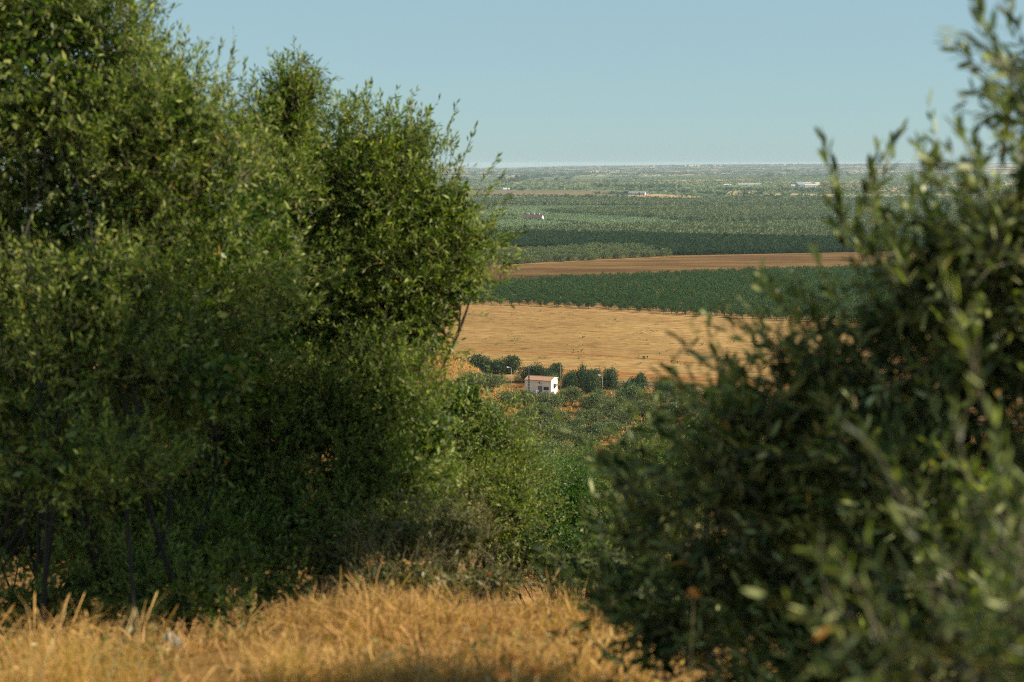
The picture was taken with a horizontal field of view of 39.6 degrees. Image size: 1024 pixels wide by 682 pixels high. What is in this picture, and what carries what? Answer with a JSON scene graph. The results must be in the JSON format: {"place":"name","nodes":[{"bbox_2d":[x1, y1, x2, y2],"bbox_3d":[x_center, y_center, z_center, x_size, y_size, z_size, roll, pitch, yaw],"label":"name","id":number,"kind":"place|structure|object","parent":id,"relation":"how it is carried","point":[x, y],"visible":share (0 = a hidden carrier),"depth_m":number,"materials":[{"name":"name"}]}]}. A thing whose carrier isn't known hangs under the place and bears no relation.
{"place":"outdoors","nodes":[
{"label":"outdoors","id":0,"kind":"place"},
{"bbox_2d":[0,163,1022,681],"bbox_3d":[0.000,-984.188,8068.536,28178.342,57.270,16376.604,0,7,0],"label":"ground","id":1,"kind":"structure","parent":0,"point":[214,655],"depth_m":86.42,"materials":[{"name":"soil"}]},
{"bbox_2d":[0,611,108,681],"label":"straw tuft","id":2,"kind":"object","parent":1,"relation":"on","point":[24,677],"visible":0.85,"depth_m":5.26,"materials":[{"name":"plant"}]},
{"bbox_2d":[0,589,172,681],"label":"straw tuft","id":3,"kind":"object","parent":1,"relation":"on","point":[69,677],"visible":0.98,"depth_m":5.08,"materials":[{"name":"plant"}]},
{"bbox_2d":[26,610,181,681],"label":"straw tuft","id":4,"kind":"object","parent":1,"relation":"on","point":[127,678],"visible":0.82,"depth_m":5.40,"materials":[{"name":"plant"}]},
{"bbox_2d":[106,608,135,681],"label":"dry stalk","id":5,"kind":"object","parent":1,"relation":"on","point":[115,660],"visible":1,"depth_m":4.56,"materials":[{"name":"plant"}]},
{"bbox_2d":[135,611,140,681],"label":"dry stalk","id":6,"kind":"object","parent":1,"relation":"on","point":[138,647],"visible":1,"depth_m":4.64,"materials":[{"name":"plant"}]},
{"bbox_2d":[156,631,185,652],"bbox_3d":[-1.836,1.716,7.671,0.208,0.305,0.208,0,7,0],"label":"rock","id":7,"kind":"object","parent":1,"relation":"on","point":[172,637],"visible":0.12,"depth_m":7.63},
{"bbox_2d":[0,0,375,654],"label":"olive tree","id":8,"kind":"object","parent":1,"relation":"on","point":[146,149],"visible":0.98,"depth_m":9.29,"materials":[{"name":"green plant"}]},
{"bbox_2d":[0,310,415,650],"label":"shrub","id":9,"kind":"object","parent":1,"relation":"on","point":[32,626],"depth_m":20.75,"materials":[{"name":"green plant"}]},
{"bbox_2d":[0,293,509,653],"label":"shrub","id":10,"kind":"object","parent":1,"relation":"on","point":[302,418],"visible":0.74,"depth_m":10.91,"materials":[{"name":"green plant"}]},
{"bbox_2d":[216,611,336,681],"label":"straw tuft","id":11,"kind":"object","parent":1,"relation":"on","point":[283,664],"visible":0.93,"depth_m":5.60,"materials":[{"name":"plant"}]},
{"bbox_2d":[219,35,347,630],"bbox_3d":[-1.864,0.210,11.724,1.008,5.382,1.005,2,7,17],"label":"olive tree","id":12,"kind":"object","parent":1,"relation":"on","point":[296,98],"visible":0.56,"depth_m":11.37,"materials":[{"name":"green plant"}]},
{"bbox_2d":[173,78,529,625],"bbox_3d":[-1.511,0.420,12.775,3.358,5.518,2.374,0,7,0],"label":"olive tree","id":13,"kind":"object","parent":1,"relation":"on","point":[412,242],"visible":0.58,"depth_m":12.13,"materials":[{"name":"green plant"}]},
{"bbox_2d":[0,575,712,681],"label":"weeds","id":14,"kind":"object","parent":1,"relation":"on","point":[214,626],"visible":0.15,"depth_m":6.66,"materials":[{"name":"yellow plant"}]},
{"bbox_2d":[0,557,741,681],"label":"dry grass","id":15,"kind":"structure","parent":1,"relation":"on","point":[440,611],"depth_m":6.71,"materials":[{"name":"plant"}]},
{"bbox_2d":[244,459,558,611],"bbox_3d":[-0.682,1.593,10.425,2.106,1.174,1.876,-5,9,-34],"label":"scrub bush","id":16,"kind":"object","parent":1,"relation":"on","point":[455,532],"visible":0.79,"depth_m":10.52,"materials":[{"name":"green plant"}]},
{"bbox_2d":[461,370,484,386],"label":"olive tree","id":17,"kind":"object","parent":1,"relation":"on","point":[479,374],"visible":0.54,"depth_m":288.05,"materials":[{"name":"green plant"}]},
{"bbox_2d":[388,356,575,608],"bbox_3d":[-0.739,2.591,18.723,3.183,4.861,3.001,0,7,0],"label":"olive tree","id":18,"kind":"object","parent":1,"relation":"on","point":[478,441],"visible":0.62,"depth_m":18.51,"materials":[{"name":"green plant"}]},
{"bbox_2d":[480,372,505,390],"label":"olive tree","id":19,"kind":"object","parent":1,"relation":"on","point":[490,380],"visible":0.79,"depth_m":296.40,"materials":[{"name":"green plant"}]},
{"bbox_2d":[494,668,509,681],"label":"dry stalk","id":20,"kind":"object","parent":1,"relation":"on","point":[501,672],"visible":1,"depth_m":3.63,"materials":[{"name":"plant"}]},
{"bbox_2d":[493,391,519,411],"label":"olive tree","id":21,"kind":"object","parent":1,"relation":"on","point":[507,397],"visible":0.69,"depth_m":287.75,"materials":[{"name":"green plant"}]},
{"bbox_2d":[494,175,524,181],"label":"tree line","id":22,"kind":"object","parent":1,"relation":"on","point":[514,178],"visible":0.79,"depth_m":3960.06,"materials":[{"name":"green plant"}]},
{"bbox_2d":[505,649,523,681],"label":"dry stalk","id":23,"kind":"object","parent":1,"relation":"on","point":[511,655],"visible":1,"depth_m":3.73,"materials":[{"name":"plant"}]},
{"bbox_2d":[512,389,537,407],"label":"olive tree","id":24,"kind":"object","parent":1,"relation":"on","point":[525,398],"visible":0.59,"depth_m":297.09,"materials":[{"name":"green plant"}]},
{"bbox_2d":[512,407,538,428],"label":"olive tree","id":25,"kind":"object","parent":1,"relation":"on","point":[532,415],"visible":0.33,"depth_m":275.06,"materials":[{"name":"green plant"}]},
{"bbox_2d":[517,362,541,382],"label":"dark tree","id":26,"kind":"object","parent":1,"relation":"on","point":[532,370],"visible":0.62,"depth_m":338.82,"materials":[{"name":"green plant"}]},
{"bbox_2d":[530,663,544,681],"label":"dry stalk","id":27,"kind":"object","parent":1,"relation":"on","point":[538,667],"visible":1,"depth_m":3.63,"materials":[{"name":"plant"}]},
{"bbox_2d":[526,402,553,415],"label":"olive tree","id":28,"kind":"object","parent":1,"relation":"on","point":[542,410],"visible":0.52,"depth_m":286.97,"materials":[{"name":"green plant"}]},
{"bbox_2d":[524,375,557,395],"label":"hut","id":29,"kind":"object","parent":1,"relation":"on","point":[548,384],"visible":0.94,"depth_m":322.11,"materials":[{"name":"concrete"}]},
{"bbox_2d":[535,365,553,375],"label":"dark tree","id":30,"kind":"object","parent":1,"relation":"on","point":[546,372],"visible":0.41,"depth_m":337.77,"materials":[{"name":"green plant"}]},
{"bbox_2d":[531,414,560,435],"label":"olive tree","id":31,"kind":"object","parent":1,"relation":"on","point":[540,419],"visible":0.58,"depth_m":264.44,"materials":[{"name":"green plant"}]},
{"bbox_2d":[461,434,632,611],"bbox_3d":[0.987,5.436,30.635,4.464,7.091,4.650,0,7,0],"label":"olive tree","id":32,"kind":"object","parent":1,"relation":"on","point":[574,485],"visible":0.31,"depth_m":29.79,"materials":[{"name":"green plant"}]},
{"bbox_2d":[535,391,565,408],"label":"olive tree","id":33,"kind":"object","parent":1,"relation":"on","point":[555,399],"visible":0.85,"depth_m":295.93,"materials":[{"name":"green plant"}]},
{"bbox_2d":[518,171,590,178],"bbox_3d":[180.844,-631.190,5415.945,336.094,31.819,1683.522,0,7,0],"label":"tree line","id":34,"kind":"object","parent":1,"relation":"on","point":[545,174],"visible":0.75,"depth_m":5315.11,"materials":[{"name":"green plant"}]},
{"bbox_2d":[547,362,564,375],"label":"dark tree","id":35,"kind":"object","parent":1,"relation":"on","point":[555,368],"visible":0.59,"depth_m":342.99,"materials":[{"name":"green plant"}]},
{"bbox_2d":[543,406,572,424],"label":"olive tree","id":36,"kind":"object","parent":1,"relation":"on","point":[564,416],"visible":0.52,"depth_m":276.40,"materials":[{"name":"green plant"}]},
{"bbox_2d":[479,193,638,197],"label":"tree line","id":37,"kind":"object","parent":1,"relation":"on","point":[565,194],"visible":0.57,"depth_m":2195.10,"materials":[{"name":"green plant"}]},
{"bbox_2d":[542,440,575,457],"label":"olive tree","id":38,"kind":"object","parent":1,"relation":"on","point":[567,448],"visible":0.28,"depth_m":230.21,"materials":[{"name":"green plant"}]},
{"bbox_2d":[545,422,576,442],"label":"olive tree","id":39,"kind":"object","parent":1,"relation":"on","point":[561,435],"visible":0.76,"depth_m":253.79,"materials":[{"name":"green plant"}]},
{"bbox_2d":[558,370,577,388],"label":"dark tree","id":40,"kind":"object","parent":1,"relation":"on","point":[567,381],"visible":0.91,"depth_m":330.00,"materials":[{"name":"green plant"}]},
{"bbox_2d":[557,385,585,404],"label":"olive tree","id":41,"kind":"object","parent":1,"relation":"on","point":[576,393],"visible":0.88,"depth_m":305.68,"materials":[{"name":"green plant"}]},
{"bbox_2d":[564,416,588,435],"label":"olive tree","id":42,"kind":"object","parent":1,"relation":"on","point":[579,419],"visible":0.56,"depth_m":265.10,"materials":[{"name":"green plant"}]},
{"bbox_2d":[572,362,590,386],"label":"dark tree","id":43,"kind":"object","parent":1,"relation":"on","point":[580,373],"visible":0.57,"depth_m":332.21,"materials":[{"name":"green plant"}]},
{"bbox_2d":[568,431,598,453],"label":"olive tree","id":44,"kind":"object","parent":1,"relation":"on","point":[585,438],"visible":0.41,"depth_m":241.40,"materials":[{"name":"green plant"}]},
{"bbox_2d":[536,431,638,599],"bbox_3d":[2.821,7.284,46.737,5.820,8.605,4.117,0,7,0],"label":"olive tree","id":45,"kind":"object","parent":1,"relation":"on","point":[575,453],"visible":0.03,"depth_m":47.01,"materials":[{"name":"green plant"}]},
{"bbox_2d":[574,407,605,425],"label":"olive tree","id":46,"kind":"object","parent":1,"relation":"on","point":[594,415],"visible":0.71,"depth_m":274.28,"materials":[{"name":"green plant"}]},
{"bbox_2d":[579,368,603,392],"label":"dark tree","id":47,"kind":"object","parent":1,"relation":"on","point":[591,384],"visible":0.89,"depth_m":323.36,"materials":[{"name":"green plant"}]},
{"bbox_2d":[578,391,609,409],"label":"olive tree","id":48,"kind":"object","parent":1,"relation":"on","point":[591,398],"visible":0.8,"depth_m":294.75,"materials":[{"name":"green plant"}]},
{"bbox_2d":[577,421,612,442],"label":"olive tree","id":49,"kind":"object","parent":1,"relation":"on","point":[596,429],"visible":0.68,"depth_m":253.28,"materials":[{"name":"green plant"}]},
{"bbox_2d":[591,388,611,404],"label":"olive tree","id":50,"kind":"object","parent":1,"relation":"on","point":[603,392],"visible":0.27,"depth_m":303.85,"materials":[{"name":"green plant"}]},
{"bbox_2d":[592,398,622,418],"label":"olive tree","id":51,"kind":"object","parent":1,"relation":"on","point":[610,406],"visible":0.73,"depth_m":285.88,"materials":[{"name":"green plant"}]},
{"bbox_2d":[600,367,619,389],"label":"dark tree","id":52,"kind":"object","parent":1,"relation":"on","point":[610,375],"visible":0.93,"depth_m":329.36,"materials":[{"name":"green plant"}]},
{"bbox_2d":[596,416,623,438],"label":"olive tree","id":53,"kind":"object","parent":1,"relation":"on","point":[611,424],"visible":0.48,"depth_m":262.23,"materials":[{"name":"green plant"}]},
{"bbox_2d":[611,395,630,409],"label":"olive tree","id":54,"kind":"object","parent":1,"relation":"on","point":[619,399],"visible":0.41,"depth_m":296.04,"materials":[{"name":"green plant"}]},
{"bbox_2d":[230,175,1013,196],"bbox_3d":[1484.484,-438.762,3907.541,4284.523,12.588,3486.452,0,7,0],"label":"field hedges","id":55,"kind":"object","parent":1,"relation":"on","point":[889,184],"visible":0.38,"depth_m":3110.11,"materials":[{"name":"green plant"}]},
{"bbox_2d":[607,406,637,430],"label":"olive tree","id":56,"kind":"object","parent":1,"relation":"on","point":[621,416],"visible":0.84,"depth_m":273.15,"materials":[{"name":"green plant"}]},
{"bbox_2d":[613,381,647,401],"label":"dark tree","id":57,"kind":"object","parent":1,"relation":"on","point":[629,383],"visible":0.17,"depth_m":314.86,"materials":[{"name":"green plant"}]},
{"bbox_2d":[616,384,646,404],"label":"olive tree","id":58,"kind":"object","parent":1,"relation":"on","point":[630,392],"visible":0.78,"depth_m":304.20,"materials":[{"name":"green plant"}]},
{"bbox_2d":[592,183,682,188],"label":"tree line","id":59,"kind":"object","parent":1,"relation":"on","point":[622,185],"visible":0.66,"depth_m":2973.27,"materials":[{"name":"green plant"}]},
{"bbox_2d":[626,372,649,390],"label":"dark tree","id":60,"kind":"object","parent":1,"relation":"on","point":[641,378],"visible":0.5,"depth_m":328.23,"materials":[{"name":"green plant"}]},
{"bbox_2d":[628,399,656,421],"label":"olive tree","id":61,"kind":"object","parent":1,"relation":"on","point":[645,403],"visible":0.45,"depth_m":285.36,"materials":[{"name":"green plant"}]},
{"bbox_2d":[648,390,673,406],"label":"olive tree","id":62,"kind":"object","parent":1,"relation":"on","point":[664,395],"visible":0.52,"depth_m":302.88,"materials":[{"name":"green plant"}]},
{"bbox_2d":[521,488,808,679],"bbox_3d":[1.186,1.772,9.245,2.034,1.880,4.179,-6,9,-40],"label":"shrub","id":63,"kind":"object","parent":1,"relation":"on","point":[579,560],"visible":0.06,"depth_m":9.73,"materials":[{"name":"green plant"}]},
{"bbox_2d":[652,379,678,396],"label":"dark tree","id":64,"kind":"object","parent":1,"relation":"on","point":[666,386],"visible":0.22,"depth_m":319.19,"materials":[{"name":"green plant"}]},
{"bbox_2d":[576,395,766,662],"bbox_3d":[3.169,4.446,27.447,4.495,6.989,2.865,-5,9,-37],"label":"olive tree","id":65,"kind":"object","parent":1,"relation":"on","point":[647,443],"visible":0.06,"depth_m":26.71,"materials":[{"name":"green plant"}]},
{"bbox_2d":[666,401,690,418],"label":"olive tree","id":66,"kind":"object","parent":1,"relation":"on","point":[675,403],"visible":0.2,"depth_m":283.99,"materials":[{"name":"green plant"}]},
{"bbox_2d":[685,586,701,681],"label":"dry stalk","id":67,"kind":"object","parent":1,"relation":"on","point":[695,592],"visible":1,"depth_m":4.13,"materials":[{"name":"plant"}]},
{"bbox_2d":[434,162,1011,169],"bbox_3d":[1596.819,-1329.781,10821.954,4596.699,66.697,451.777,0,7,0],"label":"skyline wood","id":68,"kind":"object","parent":1,"relation":"on","point":[701,165],"visible":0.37,"depth_m":10784.68,"materials":[{"name":"green plant"}]},
{"bbox_2d":[468,162,988,175],"bbox_3d":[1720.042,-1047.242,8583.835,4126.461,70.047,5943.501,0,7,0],"label":"wood","id":69,"kind":"object","parent":1,"relation":"on","point":[735,172],"visible":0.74,"depth_m":7670.37,"materials":[{"name":"green plant"}]},
{"bbox_2d":[528,0,1023,681],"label":"olive tree","id":70,"kind":"object","parent":1,"relation":"on","point":[818,472],"visible":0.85,"depth_m":4.36,"materials":[{"name":"green plant"}]},
{"bbox_2d":[724,188,862,192],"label":"tree line","id":71,"kind":"object","parent":1,"relation":"on","point":[821,189],"visible":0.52,"depth_m":2597.01,"materials":[{"name":"green plant"}]},
{"bbox_2d":[742,256,1023,681],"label":"olive tree","id":72,"kind":"object","parent":1,"relation":"on","point":[998,607],"visible":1,"depth_m":2.57,"materials":[{"name":"green plant"}]},
{"bbox_2d":[95,177,927,196],"bbox_3d":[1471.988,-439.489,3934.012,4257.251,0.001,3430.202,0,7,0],"label":"field","id":73,"kind":"structure","parent":0,"point":[543,177],"depth_m":5206.18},
{"bbox_2d":[2,0,1023,167],"label":"sky","id":74,"kind":"structure","parent":0,"point":[544,82],"materials":[{"name":"blue"}]},
{"bbox_2d":[465,190,627,195],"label":"dry field","id":75,"kind":"structure","parent":0,"point":[552,192],"depth_m":2531.01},
{"bbox_2d":[470,256,668,266],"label":"field margin","id":76,"kind":"object","parent":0,"point":[555,261],"visible":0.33,"depth_m":765.88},
{"bbox_2d":[451,351,711,364],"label":"earth strip","id":77,"kind":"object","parent":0,"point":[586,354],"visible":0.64,"depth_m":389.43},
{"bbox_2d":[192,177,1015,193],"bbox_3d":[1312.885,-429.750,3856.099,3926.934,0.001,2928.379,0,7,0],"label":"field","id":78,"kind":"structure","parent":0,"point":[591,188],"depth_m":2828.69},
{"bbox_2d":[584,314,725,366],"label":"track","id":79,"kind":"structure","parent":0,"point":[636,331],"depth_m":432.34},
{"bbox_2d":[628,194,697,197],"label":"dry field","id":80,"kind":"structure","parent":0,"point":[659,195],"depth_m":2295.76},
{"bbox_2d":[323,176,1008,196],"bbox_3d":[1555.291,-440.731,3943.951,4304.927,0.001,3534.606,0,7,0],"label":"field","id":81,"kind":"structure","parent":0,"point":[693,184],"depth_m":3665.69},
{"bbox_2d":[470,187,725,195],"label":"tree line","id":82,"kind":"object","parent":81,"relation":"on","point":[660,190],"visible":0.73,"depth_m":2727.75,"materials":[{"name":"green plant"}]},
{"bbox_2d":[437,174,1016,197],"bbox_3d":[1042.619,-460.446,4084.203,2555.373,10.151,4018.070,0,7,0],"label":"olive grove","id":83,"kind":"object","parent":81,"relation":"on","point":[754,181],"visible":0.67,"depth_m":3471.74,"materials":[{"name":"green plant"}]},
{"bbox_2d":[452,271,912,324],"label":"orchard ground","id":84,"kind":"structure","parent":0,"point":[615,309],"depth_m":512.79,"materials":[{"name":"soil"}]},
{"bbox_2d":[433,263,977,320],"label":"orchard","id":85,"kind":"object","parent":84,"relation":"on","point":[692,281],"visible":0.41,"depth_m":590.34,"materials":[{"name":"green plant"}]},
{"bbox_2d":[491,246,925,255],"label":"crop ground","id":86,"kind":"structure","parent":0,"point":[735,253],"depth_m":825.26,"materials":[{"name":"soil"}]},
{"bbox_2d":[483,228,950,254],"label":"crop","id":87,"kind":"object","parent":86,"relation":"on","point":[679,243],"visible":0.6,"depth_m":903.37,"materials":[{"name":"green plant"}]},
{"bbox_2d":[477,204,959,235],"bbox_3d":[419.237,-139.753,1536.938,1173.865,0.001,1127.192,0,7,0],"label":"grove ground","id":88,"kind":"structure","parent":0,"point":[624,214],"depth_m":1347.28,"materials":[{"name":"plant"}]},
{"bbox_2d":[455,218,574,227],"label":"olive grove","id":89,"kind":"object","parent":88,"relation":"on","point":[532,223],"visible":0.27,"depth_m":1221.43,"materials":[{"name":"green plant"}]},
{"bbox_2d":[523,213,543,218],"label":"farmhouse","id":90,"kind":"object","parent":88,"relation":"on","point":[530,216],"visible":0.64,"depth_m":1314.27,"materials":[{"name":"tile"}]},
{"bbox_2d":[498,217,596,223],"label":"tree line","id":91,"kind":"object","parent":88,"relation":"on","point":[549,219],"visible":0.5,"depth_m":1273.41,"materials":[{"name":"green plant"}]},
{"bbox_2d":[466,205,706,226],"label":"olive grove","id":92,"kind":"object","parent":88,"relation":"on","point":[523,209],"visible":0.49,"depth_m":1367.95,"materials":[{"name":"green plant"}]},
{"bbox_2d":[541,208,767,222],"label":"tree line","id":93,"kind":"object","parent":88,"relation":"on","point":[691,219],"visible":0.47,"depth_m":1345.42,"materials":[{"name":"green plant"}]},
{"bbox_2d":[474,195,909,199],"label":"tree line","id":94,"kind":"object","parent":88,"relation":"on","point":[676,198],"visible":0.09,"depth_m":2009.87,"materials":[{"name":"green plant"}]},
{"bbox_2d":[473,201,920,207],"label":"tree line","id":95,"kind":"object","parent":88,"relation":"on","point":[628,204],"visible":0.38,"depth_m":1725.32,"materials":[{"name":"green plant"}]},
{"bbox_2d":[477,204,932,208],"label":"tree line","id":96,"kind":"object","parent":88,"relation":"on","point":[589,205],"visible":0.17,"depth_m":1713.42,"materials":[{"name":"green plant"}]},
{"bbox_2d":[465,196,1007,207],"bbox_3d":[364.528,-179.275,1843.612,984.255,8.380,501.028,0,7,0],"label":"olive grove","id":97,"kind":"object","parent":88,"relation":"on","point":[791,201],"visible":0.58,"depth_m":1856.21,"materials":[{"name":"green plant"}]},
{"bbox_2d":[482,218,996,235],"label":"olive grove","id":98,"kind":"object","parent":88,"relation":"on","point":[809,227],"visible":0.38,"depth_m":1100.98,"materials":[{"name":"green plant"}]},
{"bbox_2d":[543,204,1012,220],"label":"olive grove","id":99,"kind":"object","parent":88,"relation":"on","point":[725,211],"visible":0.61,"depth_m":1474.06,"materials":[{"name":"green plant"}]},
{"bbox_2d":[626,215,958,223],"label":"olive grove","id":100,"kind":"object","parent":88,"relation":"on","point":[656,219],"visible":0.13,"depth_m":1286.11,"materials":[{"name":"green plant"}]},
{"bbox_2d":[654,214,938,221],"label":"tree line","id":101,"kind":"object","parent":88,"relation":"on","point":[783,217],"visible":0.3,"depth_m":1294.31,"materials":[{"name":"green plant"}]},
{"bbox_2d":[464,252,976,281],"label":"ploughed field","id":102,"kind":"structure","parent":0,"point":[639,265],"depth_m":735.51,"materials":[{"name":"soil"}]},
{"bbox_2d":[438,176,1008,196],"bbox_3d":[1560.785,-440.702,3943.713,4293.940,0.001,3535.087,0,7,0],"label":"field","id":103,"kind":"structure","parent":0,"point":[636,186],"depth_m":3336.60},
{"bbox_2d":[437,307,1019,400],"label":"dry field","id":104,"kind":"structure","parent":0,"point":[552,322],"depth_m":422.64,"materials":[{"name":"plant"}]},
{"bbox_2d":[467,353,493,372],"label":"dark tree","id":105,"kind":"object","parent":104,"relation":"on","point":[478,360],"visible":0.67,"depth_m":351.95,"materials":[{"name":"green plant"}]},
{"bbox_2d":[495,354,522,374],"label":"dark tree","id":106,"kind":"object","parent":104,"relation":"on","point":[512,361],"visible":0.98,"depth_m":353.46,"materials":[{"name":"green plant"}]},
{"bbox_2d":[456,310,908,381],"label":"field weeds","id":107,"kind":"object","parent":104,"relation":"on","point":[607,356],"visible":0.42,"depth_m":401.65,"materials":[{"name":"brown plant"}]},
{"bbox_2d":[517,367,1008,396],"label":"earth strip","id":108,"kind":"object","parent":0,"point":[653,375],"visible":0.16,"depth_m":349.25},
{"bbox_2d":[516,178,1016,195],"bbox_3d":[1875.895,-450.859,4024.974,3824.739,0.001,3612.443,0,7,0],"label":"field","id":109,"kind":"structure","parent":0,"point":[782,182],"depth_m":3855.85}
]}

